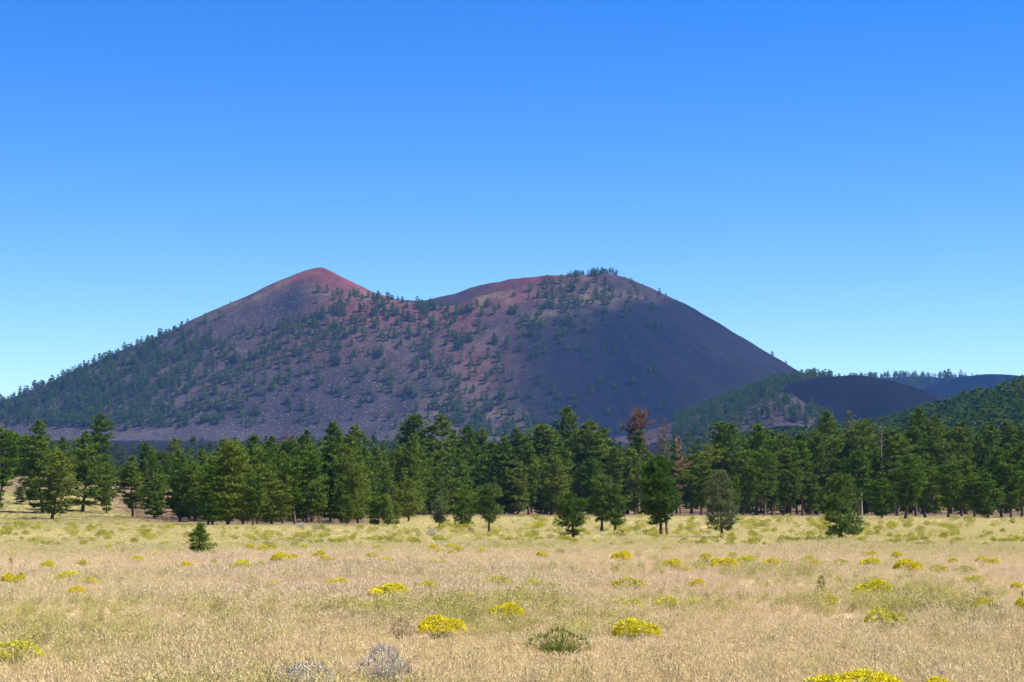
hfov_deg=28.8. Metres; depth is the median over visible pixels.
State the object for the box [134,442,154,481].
pine tree
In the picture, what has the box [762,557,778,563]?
rabbitbrush
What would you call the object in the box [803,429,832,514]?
pine tree
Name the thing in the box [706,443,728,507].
pine tree
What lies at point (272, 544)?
rabbitbrush
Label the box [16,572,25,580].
rabbitbrush
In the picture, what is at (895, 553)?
rabbitbrush
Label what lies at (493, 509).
pine tree
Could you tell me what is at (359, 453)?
pine tree
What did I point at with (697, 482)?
pine tree
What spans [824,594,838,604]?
rabbitbrush
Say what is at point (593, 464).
pine tree
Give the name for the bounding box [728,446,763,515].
pine tree
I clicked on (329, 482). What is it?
pine tree
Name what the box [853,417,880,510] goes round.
pine tree
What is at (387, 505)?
pine tree
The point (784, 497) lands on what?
pine tree
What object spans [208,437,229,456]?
pine tree
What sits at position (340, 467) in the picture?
pine tree
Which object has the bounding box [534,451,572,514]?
pine tree
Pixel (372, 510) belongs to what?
pine tree
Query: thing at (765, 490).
pine tree
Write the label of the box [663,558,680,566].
rabbitbrush
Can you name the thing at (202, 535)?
pine tree
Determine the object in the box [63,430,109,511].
pine tree
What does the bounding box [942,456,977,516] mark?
pine tree
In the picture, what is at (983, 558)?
rabbitbrush
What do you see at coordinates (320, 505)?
pine tree
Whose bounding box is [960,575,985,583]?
rabbitbrush
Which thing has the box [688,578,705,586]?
rabbitbrush
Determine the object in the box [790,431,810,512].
pine tree
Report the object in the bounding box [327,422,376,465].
pine tree
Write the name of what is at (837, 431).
pine tree
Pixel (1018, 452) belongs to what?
pine tree
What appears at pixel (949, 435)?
pine tree
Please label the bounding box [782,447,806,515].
pine tree
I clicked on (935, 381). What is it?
ridge
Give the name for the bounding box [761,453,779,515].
pine tree
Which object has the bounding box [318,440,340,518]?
pine tree
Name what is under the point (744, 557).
rabbitbrush
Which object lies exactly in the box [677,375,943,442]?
dark hill
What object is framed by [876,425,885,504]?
dead pine
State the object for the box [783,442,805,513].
pine tree
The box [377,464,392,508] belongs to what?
pine tree
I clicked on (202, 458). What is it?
pine tree
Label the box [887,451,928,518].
pine tree
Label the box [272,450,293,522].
pine tree
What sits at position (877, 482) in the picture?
pine tree
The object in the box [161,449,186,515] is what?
pine tree
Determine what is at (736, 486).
pine tree
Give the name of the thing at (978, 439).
pine tree
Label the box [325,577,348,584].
rabbitbrush
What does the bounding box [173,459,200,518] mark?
pine tree
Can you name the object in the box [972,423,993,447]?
pine tree
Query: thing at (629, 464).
pine tree
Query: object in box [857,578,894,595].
rabbitbrush
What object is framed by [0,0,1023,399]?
sky
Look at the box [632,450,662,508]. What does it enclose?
pine tree
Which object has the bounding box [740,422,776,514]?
pine tree
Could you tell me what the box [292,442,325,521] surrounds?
pine tree
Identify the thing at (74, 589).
rabbitbrush
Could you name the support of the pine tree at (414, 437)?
on the ground at (160, 445)
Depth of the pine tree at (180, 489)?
257.01 m
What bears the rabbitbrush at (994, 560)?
on the ground at (160, 445)
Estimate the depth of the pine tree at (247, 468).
225.21 m
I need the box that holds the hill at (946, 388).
[920,374,1022,398]
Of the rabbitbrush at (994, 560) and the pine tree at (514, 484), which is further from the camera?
the pine tree at (514, 484)
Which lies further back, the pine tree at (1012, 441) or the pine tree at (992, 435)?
the pine tree at (1012, 441)
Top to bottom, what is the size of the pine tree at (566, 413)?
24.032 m
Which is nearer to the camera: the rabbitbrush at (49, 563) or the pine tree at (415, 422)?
the rabbitbrush at (49, 563)
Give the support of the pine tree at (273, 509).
on the ground at (160, 445)
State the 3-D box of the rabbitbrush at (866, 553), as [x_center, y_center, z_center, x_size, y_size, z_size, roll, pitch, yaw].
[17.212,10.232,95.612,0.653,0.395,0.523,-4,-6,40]
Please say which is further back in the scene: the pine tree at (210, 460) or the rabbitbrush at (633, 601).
the pine tree at (210, 460)
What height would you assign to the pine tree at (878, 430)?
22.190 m
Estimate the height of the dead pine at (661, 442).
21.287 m
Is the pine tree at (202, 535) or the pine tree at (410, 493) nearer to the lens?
the pine tree at (202, 535)
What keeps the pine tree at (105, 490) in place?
on the ground at (160, 445)
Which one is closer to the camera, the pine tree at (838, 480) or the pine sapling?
the pine sapling
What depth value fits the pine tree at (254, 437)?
418.49 m
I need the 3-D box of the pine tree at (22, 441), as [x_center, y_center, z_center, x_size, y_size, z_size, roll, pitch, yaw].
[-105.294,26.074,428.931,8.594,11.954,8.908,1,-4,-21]
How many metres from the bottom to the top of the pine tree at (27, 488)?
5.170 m
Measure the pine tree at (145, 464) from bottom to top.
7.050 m
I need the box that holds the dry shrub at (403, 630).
[388,618,418,640]
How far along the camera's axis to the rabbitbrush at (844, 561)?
81.14 m
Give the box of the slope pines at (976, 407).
[0,267,1023,521]
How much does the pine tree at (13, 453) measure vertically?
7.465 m
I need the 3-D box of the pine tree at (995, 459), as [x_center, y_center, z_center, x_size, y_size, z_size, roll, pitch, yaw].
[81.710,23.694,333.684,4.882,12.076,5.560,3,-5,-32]
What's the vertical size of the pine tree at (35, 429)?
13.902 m
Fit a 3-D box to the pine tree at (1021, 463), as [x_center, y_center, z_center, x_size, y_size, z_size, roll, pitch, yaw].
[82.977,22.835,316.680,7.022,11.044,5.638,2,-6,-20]
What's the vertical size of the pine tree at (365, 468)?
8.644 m
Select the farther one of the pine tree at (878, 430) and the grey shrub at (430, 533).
the pine tree at (878, 430)
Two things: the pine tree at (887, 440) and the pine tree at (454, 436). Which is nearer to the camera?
the pine tree at (887, 440)
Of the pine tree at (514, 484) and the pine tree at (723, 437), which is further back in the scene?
the pine tree at (723, 437)
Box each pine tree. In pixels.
[0,425,18,510]
[0,430,27,476]
[0,473,7,507]
[4,444,20,473]
[6,435,29,476]
[13,479,25,503]
[14,419,60,474]
[16,433,68,512]
[22,477,37,501]
[26,446,83,518]
[48,436,76,472]
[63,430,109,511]
[82,461,122,504]
[89,413,115,473]
[99,466,115,512]
[115,464,122,478]
[116,455,144,516]
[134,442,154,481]
[135,456,171,517]
[140,457,150,482]
[149,451,173,473]
[152,467,165,510]
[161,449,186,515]
[163,438,188,486]
[168,454,190,521]
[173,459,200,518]
[179,461,201,521]
[186,448,208,468]
[188,522,217,552]
[189,459,232,524]
[196,463,214,524]
[198,452,207,470]
[200,439,252,524]
[201,458,212,507]
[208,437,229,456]
[219,446,249,519]
[227,441,244,519]
[234,462,266,523]
[237,448,273,523]
[237,473,269,524]
[244,433,261,461]
[252,444,262,475]
[252,469,294,523]
[258,443,278,509]
[262,436,288,458]
[265,446,281,503]
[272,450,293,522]
[277,439,300,457]
[279,455,311,523]
[288,443,301,461]
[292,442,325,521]
[293,428,321,455]
[306,477,329,523]
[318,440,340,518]
[319,468,342,521]
[321,421,344,463]
[325,432,345,505]
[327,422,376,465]
[328,452,354,500]
[330,473,361,521]
[332,441,356,507]
[336,495,356,523]
[341,448,369,522]
[346,434,361,461]
[353,459,374,517]
[356,449,365,509]
[359,446,369,506]
[365,499,379,524]
[369,446,392,482]
[375,453,382,512]
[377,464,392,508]
[379,492,395,525]
[388,446,409,515]
[392,502,402,524]
[393,477,424,520]
[396,413,438,461]
[397,432,430,493]
[399,440,431,509]
[418,446,455,513]
[419,413,462,501]
[431,497,449,526]
[440,429,460,459]
[444,458,473,511]
[450,424,482,510]
[452,484,478,526]
[467,482,505,531]
[468,428,493,509]
[481,437,519,513]
[484,441,497,477]
[494,426,537,511]
[500,458,531,513]
[509,435,544,514]
[521,423,575,513]
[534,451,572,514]
[539,442,577,512]
[546,406,586,512]
[551,492,590,537]
[566,470,593,512]
[567,420,619,513]
[577,455,607,513]
[581,473,618,531]
[592,425,621,471]
[603,484,632,529]
[604,446,625,497]
[609,461,635,510]
[619,444,648,513]
[619,451,628,489]
[629,429,648,513]
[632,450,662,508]
[633,454,685,534]
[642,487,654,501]
[670,443,686,513]
[677,460,721,514]
[678,454,700,513]
[698,444,727,514]
[702,468,739,537]
[706,420,744,511]
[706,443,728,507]
[724,434,750,508]
[724,474,744,516]
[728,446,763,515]
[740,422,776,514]
[749,448,779,515]
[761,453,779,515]
[767,431,786,513]
[772,450,801,515]
[776,432,798,513]
[781,440,825,515]
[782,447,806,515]
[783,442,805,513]
[783,443,795,513]
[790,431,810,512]
[803,410,853,509]
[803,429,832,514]
[804,472,865,538]
[806,431,831,448]
[825,449,863,513]
[828,428,845,508]
[837,427,859,512]
[842,409,856,446]
[842,449,875,515]
[847,419,875,514]
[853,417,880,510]
[861,442,890,514]
[862,475,898,517]
[871,428,883,453]
[875,434,920,515]
[877,427,906,512]
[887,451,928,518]
[895,430,911,512]
[902,425,929,515]
[903,406,947,512]
[914,455,938,517]
[921,416,962,512]
[927,461,966,516]
[936,428,964,512]
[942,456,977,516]
[945,420,984,512]
[955,476,989,516]
[964,438,973,511]
[967,470,1005,518]
[971,434,990,471]
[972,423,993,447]
[972,424,1005,511]
[982,448,1013,516]
[990,419,1023,492]
[991,460,1023,517]
[998,429,1015,445]
[1005,437,1016,509]
[1006,424,1023,505]
[1007,441,1023,516]
[1016,455,1023,494]
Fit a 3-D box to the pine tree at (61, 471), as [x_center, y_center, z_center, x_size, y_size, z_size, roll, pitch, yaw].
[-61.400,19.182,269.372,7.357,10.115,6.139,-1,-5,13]
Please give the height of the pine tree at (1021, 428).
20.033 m
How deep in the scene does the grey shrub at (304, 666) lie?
27.99 m
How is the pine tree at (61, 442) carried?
on the ground at (160, 445)
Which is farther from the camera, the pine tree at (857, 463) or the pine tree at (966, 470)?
the pine tree at (966, 470)
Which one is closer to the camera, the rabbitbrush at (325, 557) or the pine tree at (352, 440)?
the rabbitbrush at (325, 557)
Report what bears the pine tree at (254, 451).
on the ground at (160, 445)
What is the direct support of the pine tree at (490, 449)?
on the ground at (160, 445)
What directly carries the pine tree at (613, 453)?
on the ground at (160, 445)
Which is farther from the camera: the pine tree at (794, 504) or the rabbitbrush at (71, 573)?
the pine tree at (794, 504)
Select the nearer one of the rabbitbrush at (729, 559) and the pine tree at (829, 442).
the rabbitbrush at (729, 559)
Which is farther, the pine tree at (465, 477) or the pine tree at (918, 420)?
the pine tree at (918, 420)
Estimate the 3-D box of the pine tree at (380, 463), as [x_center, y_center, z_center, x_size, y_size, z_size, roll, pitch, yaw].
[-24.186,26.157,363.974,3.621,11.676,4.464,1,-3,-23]
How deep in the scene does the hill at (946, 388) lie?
4540.01 m
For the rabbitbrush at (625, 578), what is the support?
on the ground at (160, 445)
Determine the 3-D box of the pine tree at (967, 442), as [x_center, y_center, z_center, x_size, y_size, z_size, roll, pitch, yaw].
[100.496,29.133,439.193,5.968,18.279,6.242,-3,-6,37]
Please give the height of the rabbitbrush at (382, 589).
0.554 m
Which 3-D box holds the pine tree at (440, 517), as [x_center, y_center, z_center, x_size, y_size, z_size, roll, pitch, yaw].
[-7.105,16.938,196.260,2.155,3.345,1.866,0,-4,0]
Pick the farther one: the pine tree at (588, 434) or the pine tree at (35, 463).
the pine tree at (588, 434)
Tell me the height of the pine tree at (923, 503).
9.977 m
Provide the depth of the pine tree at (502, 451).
398.32 m
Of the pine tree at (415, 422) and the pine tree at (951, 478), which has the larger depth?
the pine tree at (415, 422)
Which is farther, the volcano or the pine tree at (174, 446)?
the volcano
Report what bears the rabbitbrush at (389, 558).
on the ground at (160, 445)
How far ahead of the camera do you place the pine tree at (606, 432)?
428.69 m
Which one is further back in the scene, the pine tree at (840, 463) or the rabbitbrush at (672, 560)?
the pine tree at (840, 463)
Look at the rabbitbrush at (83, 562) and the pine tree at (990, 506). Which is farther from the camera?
the pine tree at (990, 506)
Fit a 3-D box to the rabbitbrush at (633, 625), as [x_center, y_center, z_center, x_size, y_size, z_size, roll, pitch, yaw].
[2.400,5.502,37.998,1.004,0.504,0.804,-1,-5,14]
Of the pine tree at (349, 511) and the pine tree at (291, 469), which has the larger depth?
the pine tree at (349, 511)
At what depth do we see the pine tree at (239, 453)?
284.26 m
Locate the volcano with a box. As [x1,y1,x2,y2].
[0,267,798,440]
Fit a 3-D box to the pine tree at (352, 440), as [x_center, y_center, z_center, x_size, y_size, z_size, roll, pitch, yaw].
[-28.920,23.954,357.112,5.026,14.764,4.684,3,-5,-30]
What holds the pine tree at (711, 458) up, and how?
on the ground at (160, 445)
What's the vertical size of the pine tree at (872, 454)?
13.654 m
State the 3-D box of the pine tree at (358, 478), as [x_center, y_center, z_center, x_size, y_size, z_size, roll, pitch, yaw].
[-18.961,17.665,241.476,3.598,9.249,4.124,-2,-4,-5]
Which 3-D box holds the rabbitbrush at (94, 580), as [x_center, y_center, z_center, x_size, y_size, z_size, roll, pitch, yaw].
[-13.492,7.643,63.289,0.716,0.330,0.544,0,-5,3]
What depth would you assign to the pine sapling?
57.31 m
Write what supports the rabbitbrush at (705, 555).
on the ground at (160, 445)
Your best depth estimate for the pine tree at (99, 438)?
429.27 m
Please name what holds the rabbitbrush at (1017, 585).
on the ground at (160, 445)
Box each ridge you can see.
[610,382,817,443]
[883,377,946,388]
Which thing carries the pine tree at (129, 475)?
on the ground at (160, 445)
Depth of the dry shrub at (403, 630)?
38.16 m
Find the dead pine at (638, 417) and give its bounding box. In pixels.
[619,407,655,513]
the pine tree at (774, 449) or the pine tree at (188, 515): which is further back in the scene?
the pine tree at (774, 449)
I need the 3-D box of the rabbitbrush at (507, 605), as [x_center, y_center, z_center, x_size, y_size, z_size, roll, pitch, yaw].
[-0.176,5.972,43.779,0.985,0.519,0.788,-3,-5,30]
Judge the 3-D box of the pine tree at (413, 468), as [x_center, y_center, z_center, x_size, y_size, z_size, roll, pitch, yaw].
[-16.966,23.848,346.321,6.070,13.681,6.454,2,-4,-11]
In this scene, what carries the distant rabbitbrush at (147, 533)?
on the ground at (160, 445)
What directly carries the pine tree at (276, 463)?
on the ground at (160, 445)
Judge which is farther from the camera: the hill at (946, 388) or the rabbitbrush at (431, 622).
the hill at (946, 388)
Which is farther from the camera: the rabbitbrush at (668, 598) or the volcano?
the volcano
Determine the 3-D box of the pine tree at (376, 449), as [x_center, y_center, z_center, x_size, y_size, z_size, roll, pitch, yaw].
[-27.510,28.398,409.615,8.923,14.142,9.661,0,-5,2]
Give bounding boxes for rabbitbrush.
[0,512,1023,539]
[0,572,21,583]
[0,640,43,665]
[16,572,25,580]
[29,536,43,541]
[39,560,54,567]
[54,570,81,578]
[65,586,85,595]
[76,559,89,565]
[78,577,98,583]
[129,555,144,561]
[180,561,192,566]
[233,559,255,566]
[257,544,268,550]
[267,542,276,548]
[270,551,294,563]
[310,550,324,556]
[319,554,334,560]
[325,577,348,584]
[365,552,377,557]
[366,582,409,598]
[378,557,393,562]
[414,579,440,589]
[417,614,466,638]
[453,545,464,552]
[485,601,524,618]
[487,575,510,585]
[524,578,543,586]
[536,550,548,557]
[603,597,642,608]
[610,550,632,560]
[611,576,647,589]
[611,616,661,641]
[655,596,678,604]
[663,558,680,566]
[681,597,708,603]
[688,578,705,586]
[696,557,708,563]
[700,553,712,559]
[711,557,737,566]
[737,555,756,563]
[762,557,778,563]
[802,668,902,681]
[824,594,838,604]
[833,558,849,563]
[852,585,870,594]
[857,557,881,566]
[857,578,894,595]
[865,551,876,555]
[891,551,902,558]
[892,558,923,571]
[926,676,953,681]
[929,564,949,573]
[951,565,978,574]
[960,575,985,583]
[973,596,996,607]
[975,556,989,562]
[987,558,1000,565]
[1009,582,1023,589]
[1014,597,1023,611]
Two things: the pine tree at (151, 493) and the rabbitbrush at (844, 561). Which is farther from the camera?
the pine tree at (151, 493)
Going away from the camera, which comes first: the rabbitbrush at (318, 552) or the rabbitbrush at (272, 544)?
the rabbitbrush at (318, 552)
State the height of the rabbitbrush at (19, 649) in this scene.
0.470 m
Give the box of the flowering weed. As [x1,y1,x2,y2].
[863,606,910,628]
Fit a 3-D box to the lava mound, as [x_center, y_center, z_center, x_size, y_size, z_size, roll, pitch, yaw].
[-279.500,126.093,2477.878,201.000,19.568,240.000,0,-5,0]
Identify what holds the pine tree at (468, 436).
on the ground at (160, 445)
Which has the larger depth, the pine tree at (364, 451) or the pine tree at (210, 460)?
the pine tree at (364, 451)
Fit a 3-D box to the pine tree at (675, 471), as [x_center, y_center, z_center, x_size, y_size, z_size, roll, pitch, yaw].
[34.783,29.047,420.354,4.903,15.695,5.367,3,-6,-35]
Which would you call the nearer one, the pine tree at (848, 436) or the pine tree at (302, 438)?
the pine tree at (302, 438)
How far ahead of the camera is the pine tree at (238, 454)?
254.44 m
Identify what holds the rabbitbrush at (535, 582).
on the ground at (160, 445)
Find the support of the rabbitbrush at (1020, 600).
on the ground at (160, 445)
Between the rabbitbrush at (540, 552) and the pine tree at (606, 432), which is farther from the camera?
the pine tree at (606, 432)
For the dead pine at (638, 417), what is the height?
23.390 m
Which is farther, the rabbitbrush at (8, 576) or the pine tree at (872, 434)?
the pine tree at (872, 434)
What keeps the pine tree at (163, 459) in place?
on the ground at (160, 445)
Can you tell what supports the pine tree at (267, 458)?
on the ground at (160, 445)
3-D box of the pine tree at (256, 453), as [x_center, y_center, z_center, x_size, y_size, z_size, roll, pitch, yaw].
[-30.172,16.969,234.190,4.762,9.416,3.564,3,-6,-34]
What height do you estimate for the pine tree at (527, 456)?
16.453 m
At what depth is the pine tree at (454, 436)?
539.53 m
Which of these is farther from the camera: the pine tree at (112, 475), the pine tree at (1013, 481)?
the pine tree at (112, 475)
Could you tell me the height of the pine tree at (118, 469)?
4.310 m
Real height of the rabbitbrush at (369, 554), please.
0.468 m
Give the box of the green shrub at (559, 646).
[526,626,592,655]
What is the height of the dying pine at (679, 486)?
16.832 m
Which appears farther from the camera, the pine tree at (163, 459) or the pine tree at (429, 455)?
the pine tree at (163, 459)
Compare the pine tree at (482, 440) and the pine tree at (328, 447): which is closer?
the pine tree at (328, 447)
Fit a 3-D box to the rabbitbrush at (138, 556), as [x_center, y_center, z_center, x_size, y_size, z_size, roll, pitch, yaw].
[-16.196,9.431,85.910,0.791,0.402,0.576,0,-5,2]
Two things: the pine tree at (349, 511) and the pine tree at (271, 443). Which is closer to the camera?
the pine tree at (349, 511)
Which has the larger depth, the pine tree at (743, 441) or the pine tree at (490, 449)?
the pine tree at (490, 449)
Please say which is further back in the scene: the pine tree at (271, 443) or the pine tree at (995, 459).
the pine tree at (271, 443)
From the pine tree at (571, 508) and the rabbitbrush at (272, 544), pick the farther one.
the pine tree at (571, 508)
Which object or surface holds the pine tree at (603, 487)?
on the ground at (160, 445)
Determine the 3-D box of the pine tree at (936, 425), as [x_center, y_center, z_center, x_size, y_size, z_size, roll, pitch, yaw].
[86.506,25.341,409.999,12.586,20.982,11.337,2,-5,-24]
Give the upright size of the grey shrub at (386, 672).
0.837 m
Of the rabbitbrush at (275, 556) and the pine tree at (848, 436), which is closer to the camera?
the rabbitbrush at (275, 556)
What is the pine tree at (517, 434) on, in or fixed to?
on the ground at (160, 445)
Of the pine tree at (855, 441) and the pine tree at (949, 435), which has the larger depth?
the pine tree at (949, 435)
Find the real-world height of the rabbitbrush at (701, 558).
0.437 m
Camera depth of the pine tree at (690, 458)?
438.44 m
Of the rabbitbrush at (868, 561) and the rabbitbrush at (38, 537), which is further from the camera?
the rabbitbrush at (38, 537)
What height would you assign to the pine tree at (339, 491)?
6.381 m
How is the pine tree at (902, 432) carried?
on the ground at (160, 445)
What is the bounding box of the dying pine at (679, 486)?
[673,436,691,513]
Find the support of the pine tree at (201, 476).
on the ground at (160, 445)
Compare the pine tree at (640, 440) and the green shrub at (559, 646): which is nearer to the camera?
the green shrub at (559, 646)
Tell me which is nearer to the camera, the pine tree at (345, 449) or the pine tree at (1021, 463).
the pine tree at (345, 449)
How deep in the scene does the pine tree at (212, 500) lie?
217.06 m
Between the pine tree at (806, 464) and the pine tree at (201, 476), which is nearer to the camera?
the pine tree at (201, 476)
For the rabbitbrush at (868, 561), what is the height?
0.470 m
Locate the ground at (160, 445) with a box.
[0,440,1023,680]
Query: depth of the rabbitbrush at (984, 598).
47.88 m
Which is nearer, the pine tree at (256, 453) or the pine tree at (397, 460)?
the pine tree at (256, 453)
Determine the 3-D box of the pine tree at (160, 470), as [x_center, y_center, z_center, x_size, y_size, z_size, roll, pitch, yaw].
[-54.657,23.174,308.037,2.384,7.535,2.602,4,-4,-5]
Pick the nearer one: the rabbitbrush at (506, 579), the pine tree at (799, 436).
the rabbitbrush at (506, 579)
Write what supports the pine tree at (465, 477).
on the ground at (160, 445)
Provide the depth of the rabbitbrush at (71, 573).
66.39 m
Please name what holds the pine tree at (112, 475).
on the ground at (160, 445)
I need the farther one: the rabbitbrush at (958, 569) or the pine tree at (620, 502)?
the pine tree at (620, 502)
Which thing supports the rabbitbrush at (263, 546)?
on the ground at (160, 445)
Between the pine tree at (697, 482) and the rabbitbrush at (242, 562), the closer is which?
the rabbitbrush at (242, 562)
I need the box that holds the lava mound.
[274,434,297,444]
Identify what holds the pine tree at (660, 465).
on the ground at (160, 445)
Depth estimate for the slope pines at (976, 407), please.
3213.97 m
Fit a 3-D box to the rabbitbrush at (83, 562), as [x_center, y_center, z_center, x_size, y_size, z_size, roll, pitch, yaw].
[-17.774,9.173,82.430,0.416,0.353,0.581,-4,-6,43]
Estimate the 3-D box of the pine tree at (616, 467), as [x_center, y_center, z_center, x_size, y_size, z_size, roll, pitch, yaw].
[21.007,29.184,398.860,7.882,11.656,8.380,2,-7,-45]
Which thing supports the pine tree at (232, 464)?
on the ground at (160, 445)
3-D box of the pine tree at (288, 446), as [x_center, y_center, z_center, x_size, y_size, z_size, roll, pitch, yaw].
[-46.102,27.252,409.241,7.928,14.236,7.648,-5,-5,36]
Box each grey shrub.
[271,661,334,681]
[293,522,305,527]
[355,641,413,681]
[426,529,436,535]
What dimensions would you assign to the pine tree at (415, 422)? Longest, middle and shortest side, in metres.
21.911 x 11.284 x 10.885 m
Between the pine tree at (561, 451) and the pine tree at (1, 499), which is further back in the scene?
the pine tree at (561, 451)
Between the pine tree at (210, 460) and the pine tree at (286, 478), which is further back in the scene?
the pine tree at (210, 460)
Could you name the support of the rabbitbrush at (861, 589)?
on the ground at (160, 445)
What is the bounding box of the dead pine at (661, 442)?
[649,416,676,466]
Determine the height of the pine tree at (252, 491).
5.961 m
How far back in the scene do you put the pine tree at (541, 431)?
418.21 m
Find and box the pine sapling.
[813,575,825,591]
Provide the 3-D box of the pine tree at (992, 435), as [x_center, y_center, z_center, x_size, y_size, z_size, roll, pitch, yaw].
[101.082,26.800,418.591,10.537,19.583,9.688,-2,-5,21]
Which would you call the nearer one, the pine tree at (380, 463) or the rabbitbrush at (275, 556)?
the rabbitbrush at (275, 556)
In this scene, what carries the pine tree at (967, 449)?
on the ground at (160, 445)
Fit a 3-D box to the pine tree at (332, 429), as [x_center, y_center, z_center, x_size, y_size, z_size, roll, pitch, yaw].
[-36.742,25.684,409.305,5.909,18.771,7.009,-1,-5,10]
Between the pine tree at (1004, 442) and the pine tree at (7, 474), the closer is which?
the pine tree at (7, 474)
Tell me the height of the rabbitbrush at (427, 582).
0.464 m
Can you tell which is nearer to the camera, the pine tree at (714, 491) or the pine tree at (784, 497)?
the pine tree at (714, 491)
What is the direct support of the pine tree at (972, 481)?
on the ground at (160, 445)
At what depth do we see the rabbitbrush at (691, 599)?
50.78 m
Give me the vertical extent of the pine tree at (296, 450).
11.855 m
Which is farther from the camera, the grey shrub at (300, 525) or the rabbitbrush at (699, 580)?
the grey shrub at (300, 525)
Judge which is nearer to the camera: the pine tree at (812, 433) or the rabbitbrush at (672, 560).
the rabbitbrush at (672, 560)
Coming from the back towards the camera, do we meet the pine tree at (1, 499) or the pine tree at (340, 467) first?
the pine tree at (1, 499)
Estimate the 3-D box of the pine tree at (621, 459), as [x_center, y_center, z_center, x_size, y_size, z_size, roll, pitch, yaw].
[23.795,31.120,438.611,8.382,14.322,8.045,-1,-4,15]
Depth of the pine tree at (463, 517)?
196.43 m
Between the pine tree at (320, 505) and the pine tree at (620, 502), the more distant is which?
the pine tree at (320, 505)
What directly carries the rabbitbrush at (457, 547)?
on the ground at (160, 445)
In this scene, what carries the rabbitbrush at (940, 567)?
on the ground at (160, 445)
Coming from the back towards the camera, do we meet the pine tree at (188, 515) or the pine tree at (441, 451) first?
the pine tree at (441, 451)
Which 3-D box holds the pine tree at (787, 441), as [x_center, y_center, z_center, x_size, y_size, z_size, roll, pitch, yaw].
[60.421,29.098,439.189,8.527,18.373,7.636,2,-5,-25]
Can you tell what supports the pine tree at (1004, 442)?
on the ground at (160, 445)
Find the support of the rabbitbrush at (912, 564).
on the ground at (160, 445)
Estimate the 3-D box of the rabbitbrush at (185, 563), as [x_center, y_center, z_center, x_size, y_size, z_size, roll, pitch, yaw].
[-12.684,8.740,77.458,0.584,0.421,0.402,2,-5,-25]
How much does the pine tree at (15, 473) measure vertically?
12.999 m
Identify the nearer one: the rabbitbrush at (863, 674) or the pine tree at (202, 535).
the rabbitbrush at (863, 674)
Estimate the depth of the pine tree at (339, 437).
296.83 m
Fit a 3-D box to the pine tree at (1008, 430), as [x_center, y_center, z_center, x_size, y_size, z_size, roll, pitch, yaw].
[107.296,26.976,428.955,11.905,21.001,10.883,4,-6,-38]
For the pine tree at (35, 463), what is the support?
on the ground at (160, 445)
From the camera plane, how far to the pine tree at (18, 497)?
316.87 m
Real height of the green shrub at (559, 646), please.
0.553 m
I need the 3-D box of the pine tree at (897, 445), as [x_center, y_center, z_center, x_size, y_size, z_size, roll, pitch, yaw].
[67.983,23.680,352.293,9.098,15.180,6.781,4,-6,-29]
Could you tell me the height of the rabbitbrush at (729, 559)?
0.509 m
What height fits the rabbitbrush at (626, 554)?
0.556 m
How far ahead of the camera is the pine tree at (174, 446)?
439.35 m
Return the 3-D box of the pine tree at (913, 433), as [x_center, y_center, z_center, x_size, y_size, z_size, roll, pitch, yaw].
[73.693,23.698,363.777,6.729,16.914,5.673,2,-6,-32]
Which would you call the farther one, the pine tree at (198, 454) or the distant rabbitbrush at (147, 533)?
the pine tree at (198, 454)
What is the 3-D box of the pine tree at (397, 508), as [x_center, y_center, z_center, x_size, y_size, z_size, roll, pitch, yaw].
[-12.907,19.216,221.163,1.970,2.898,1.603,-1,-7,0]
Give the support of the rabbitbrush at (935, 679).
on the ground at (160, 445)
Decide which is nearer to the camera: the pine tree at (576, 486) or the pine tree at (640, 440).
the pine tree at (576, 486)
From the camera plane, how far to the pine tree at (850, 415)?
499.76 m
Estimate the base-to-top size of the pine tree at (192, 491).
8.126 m

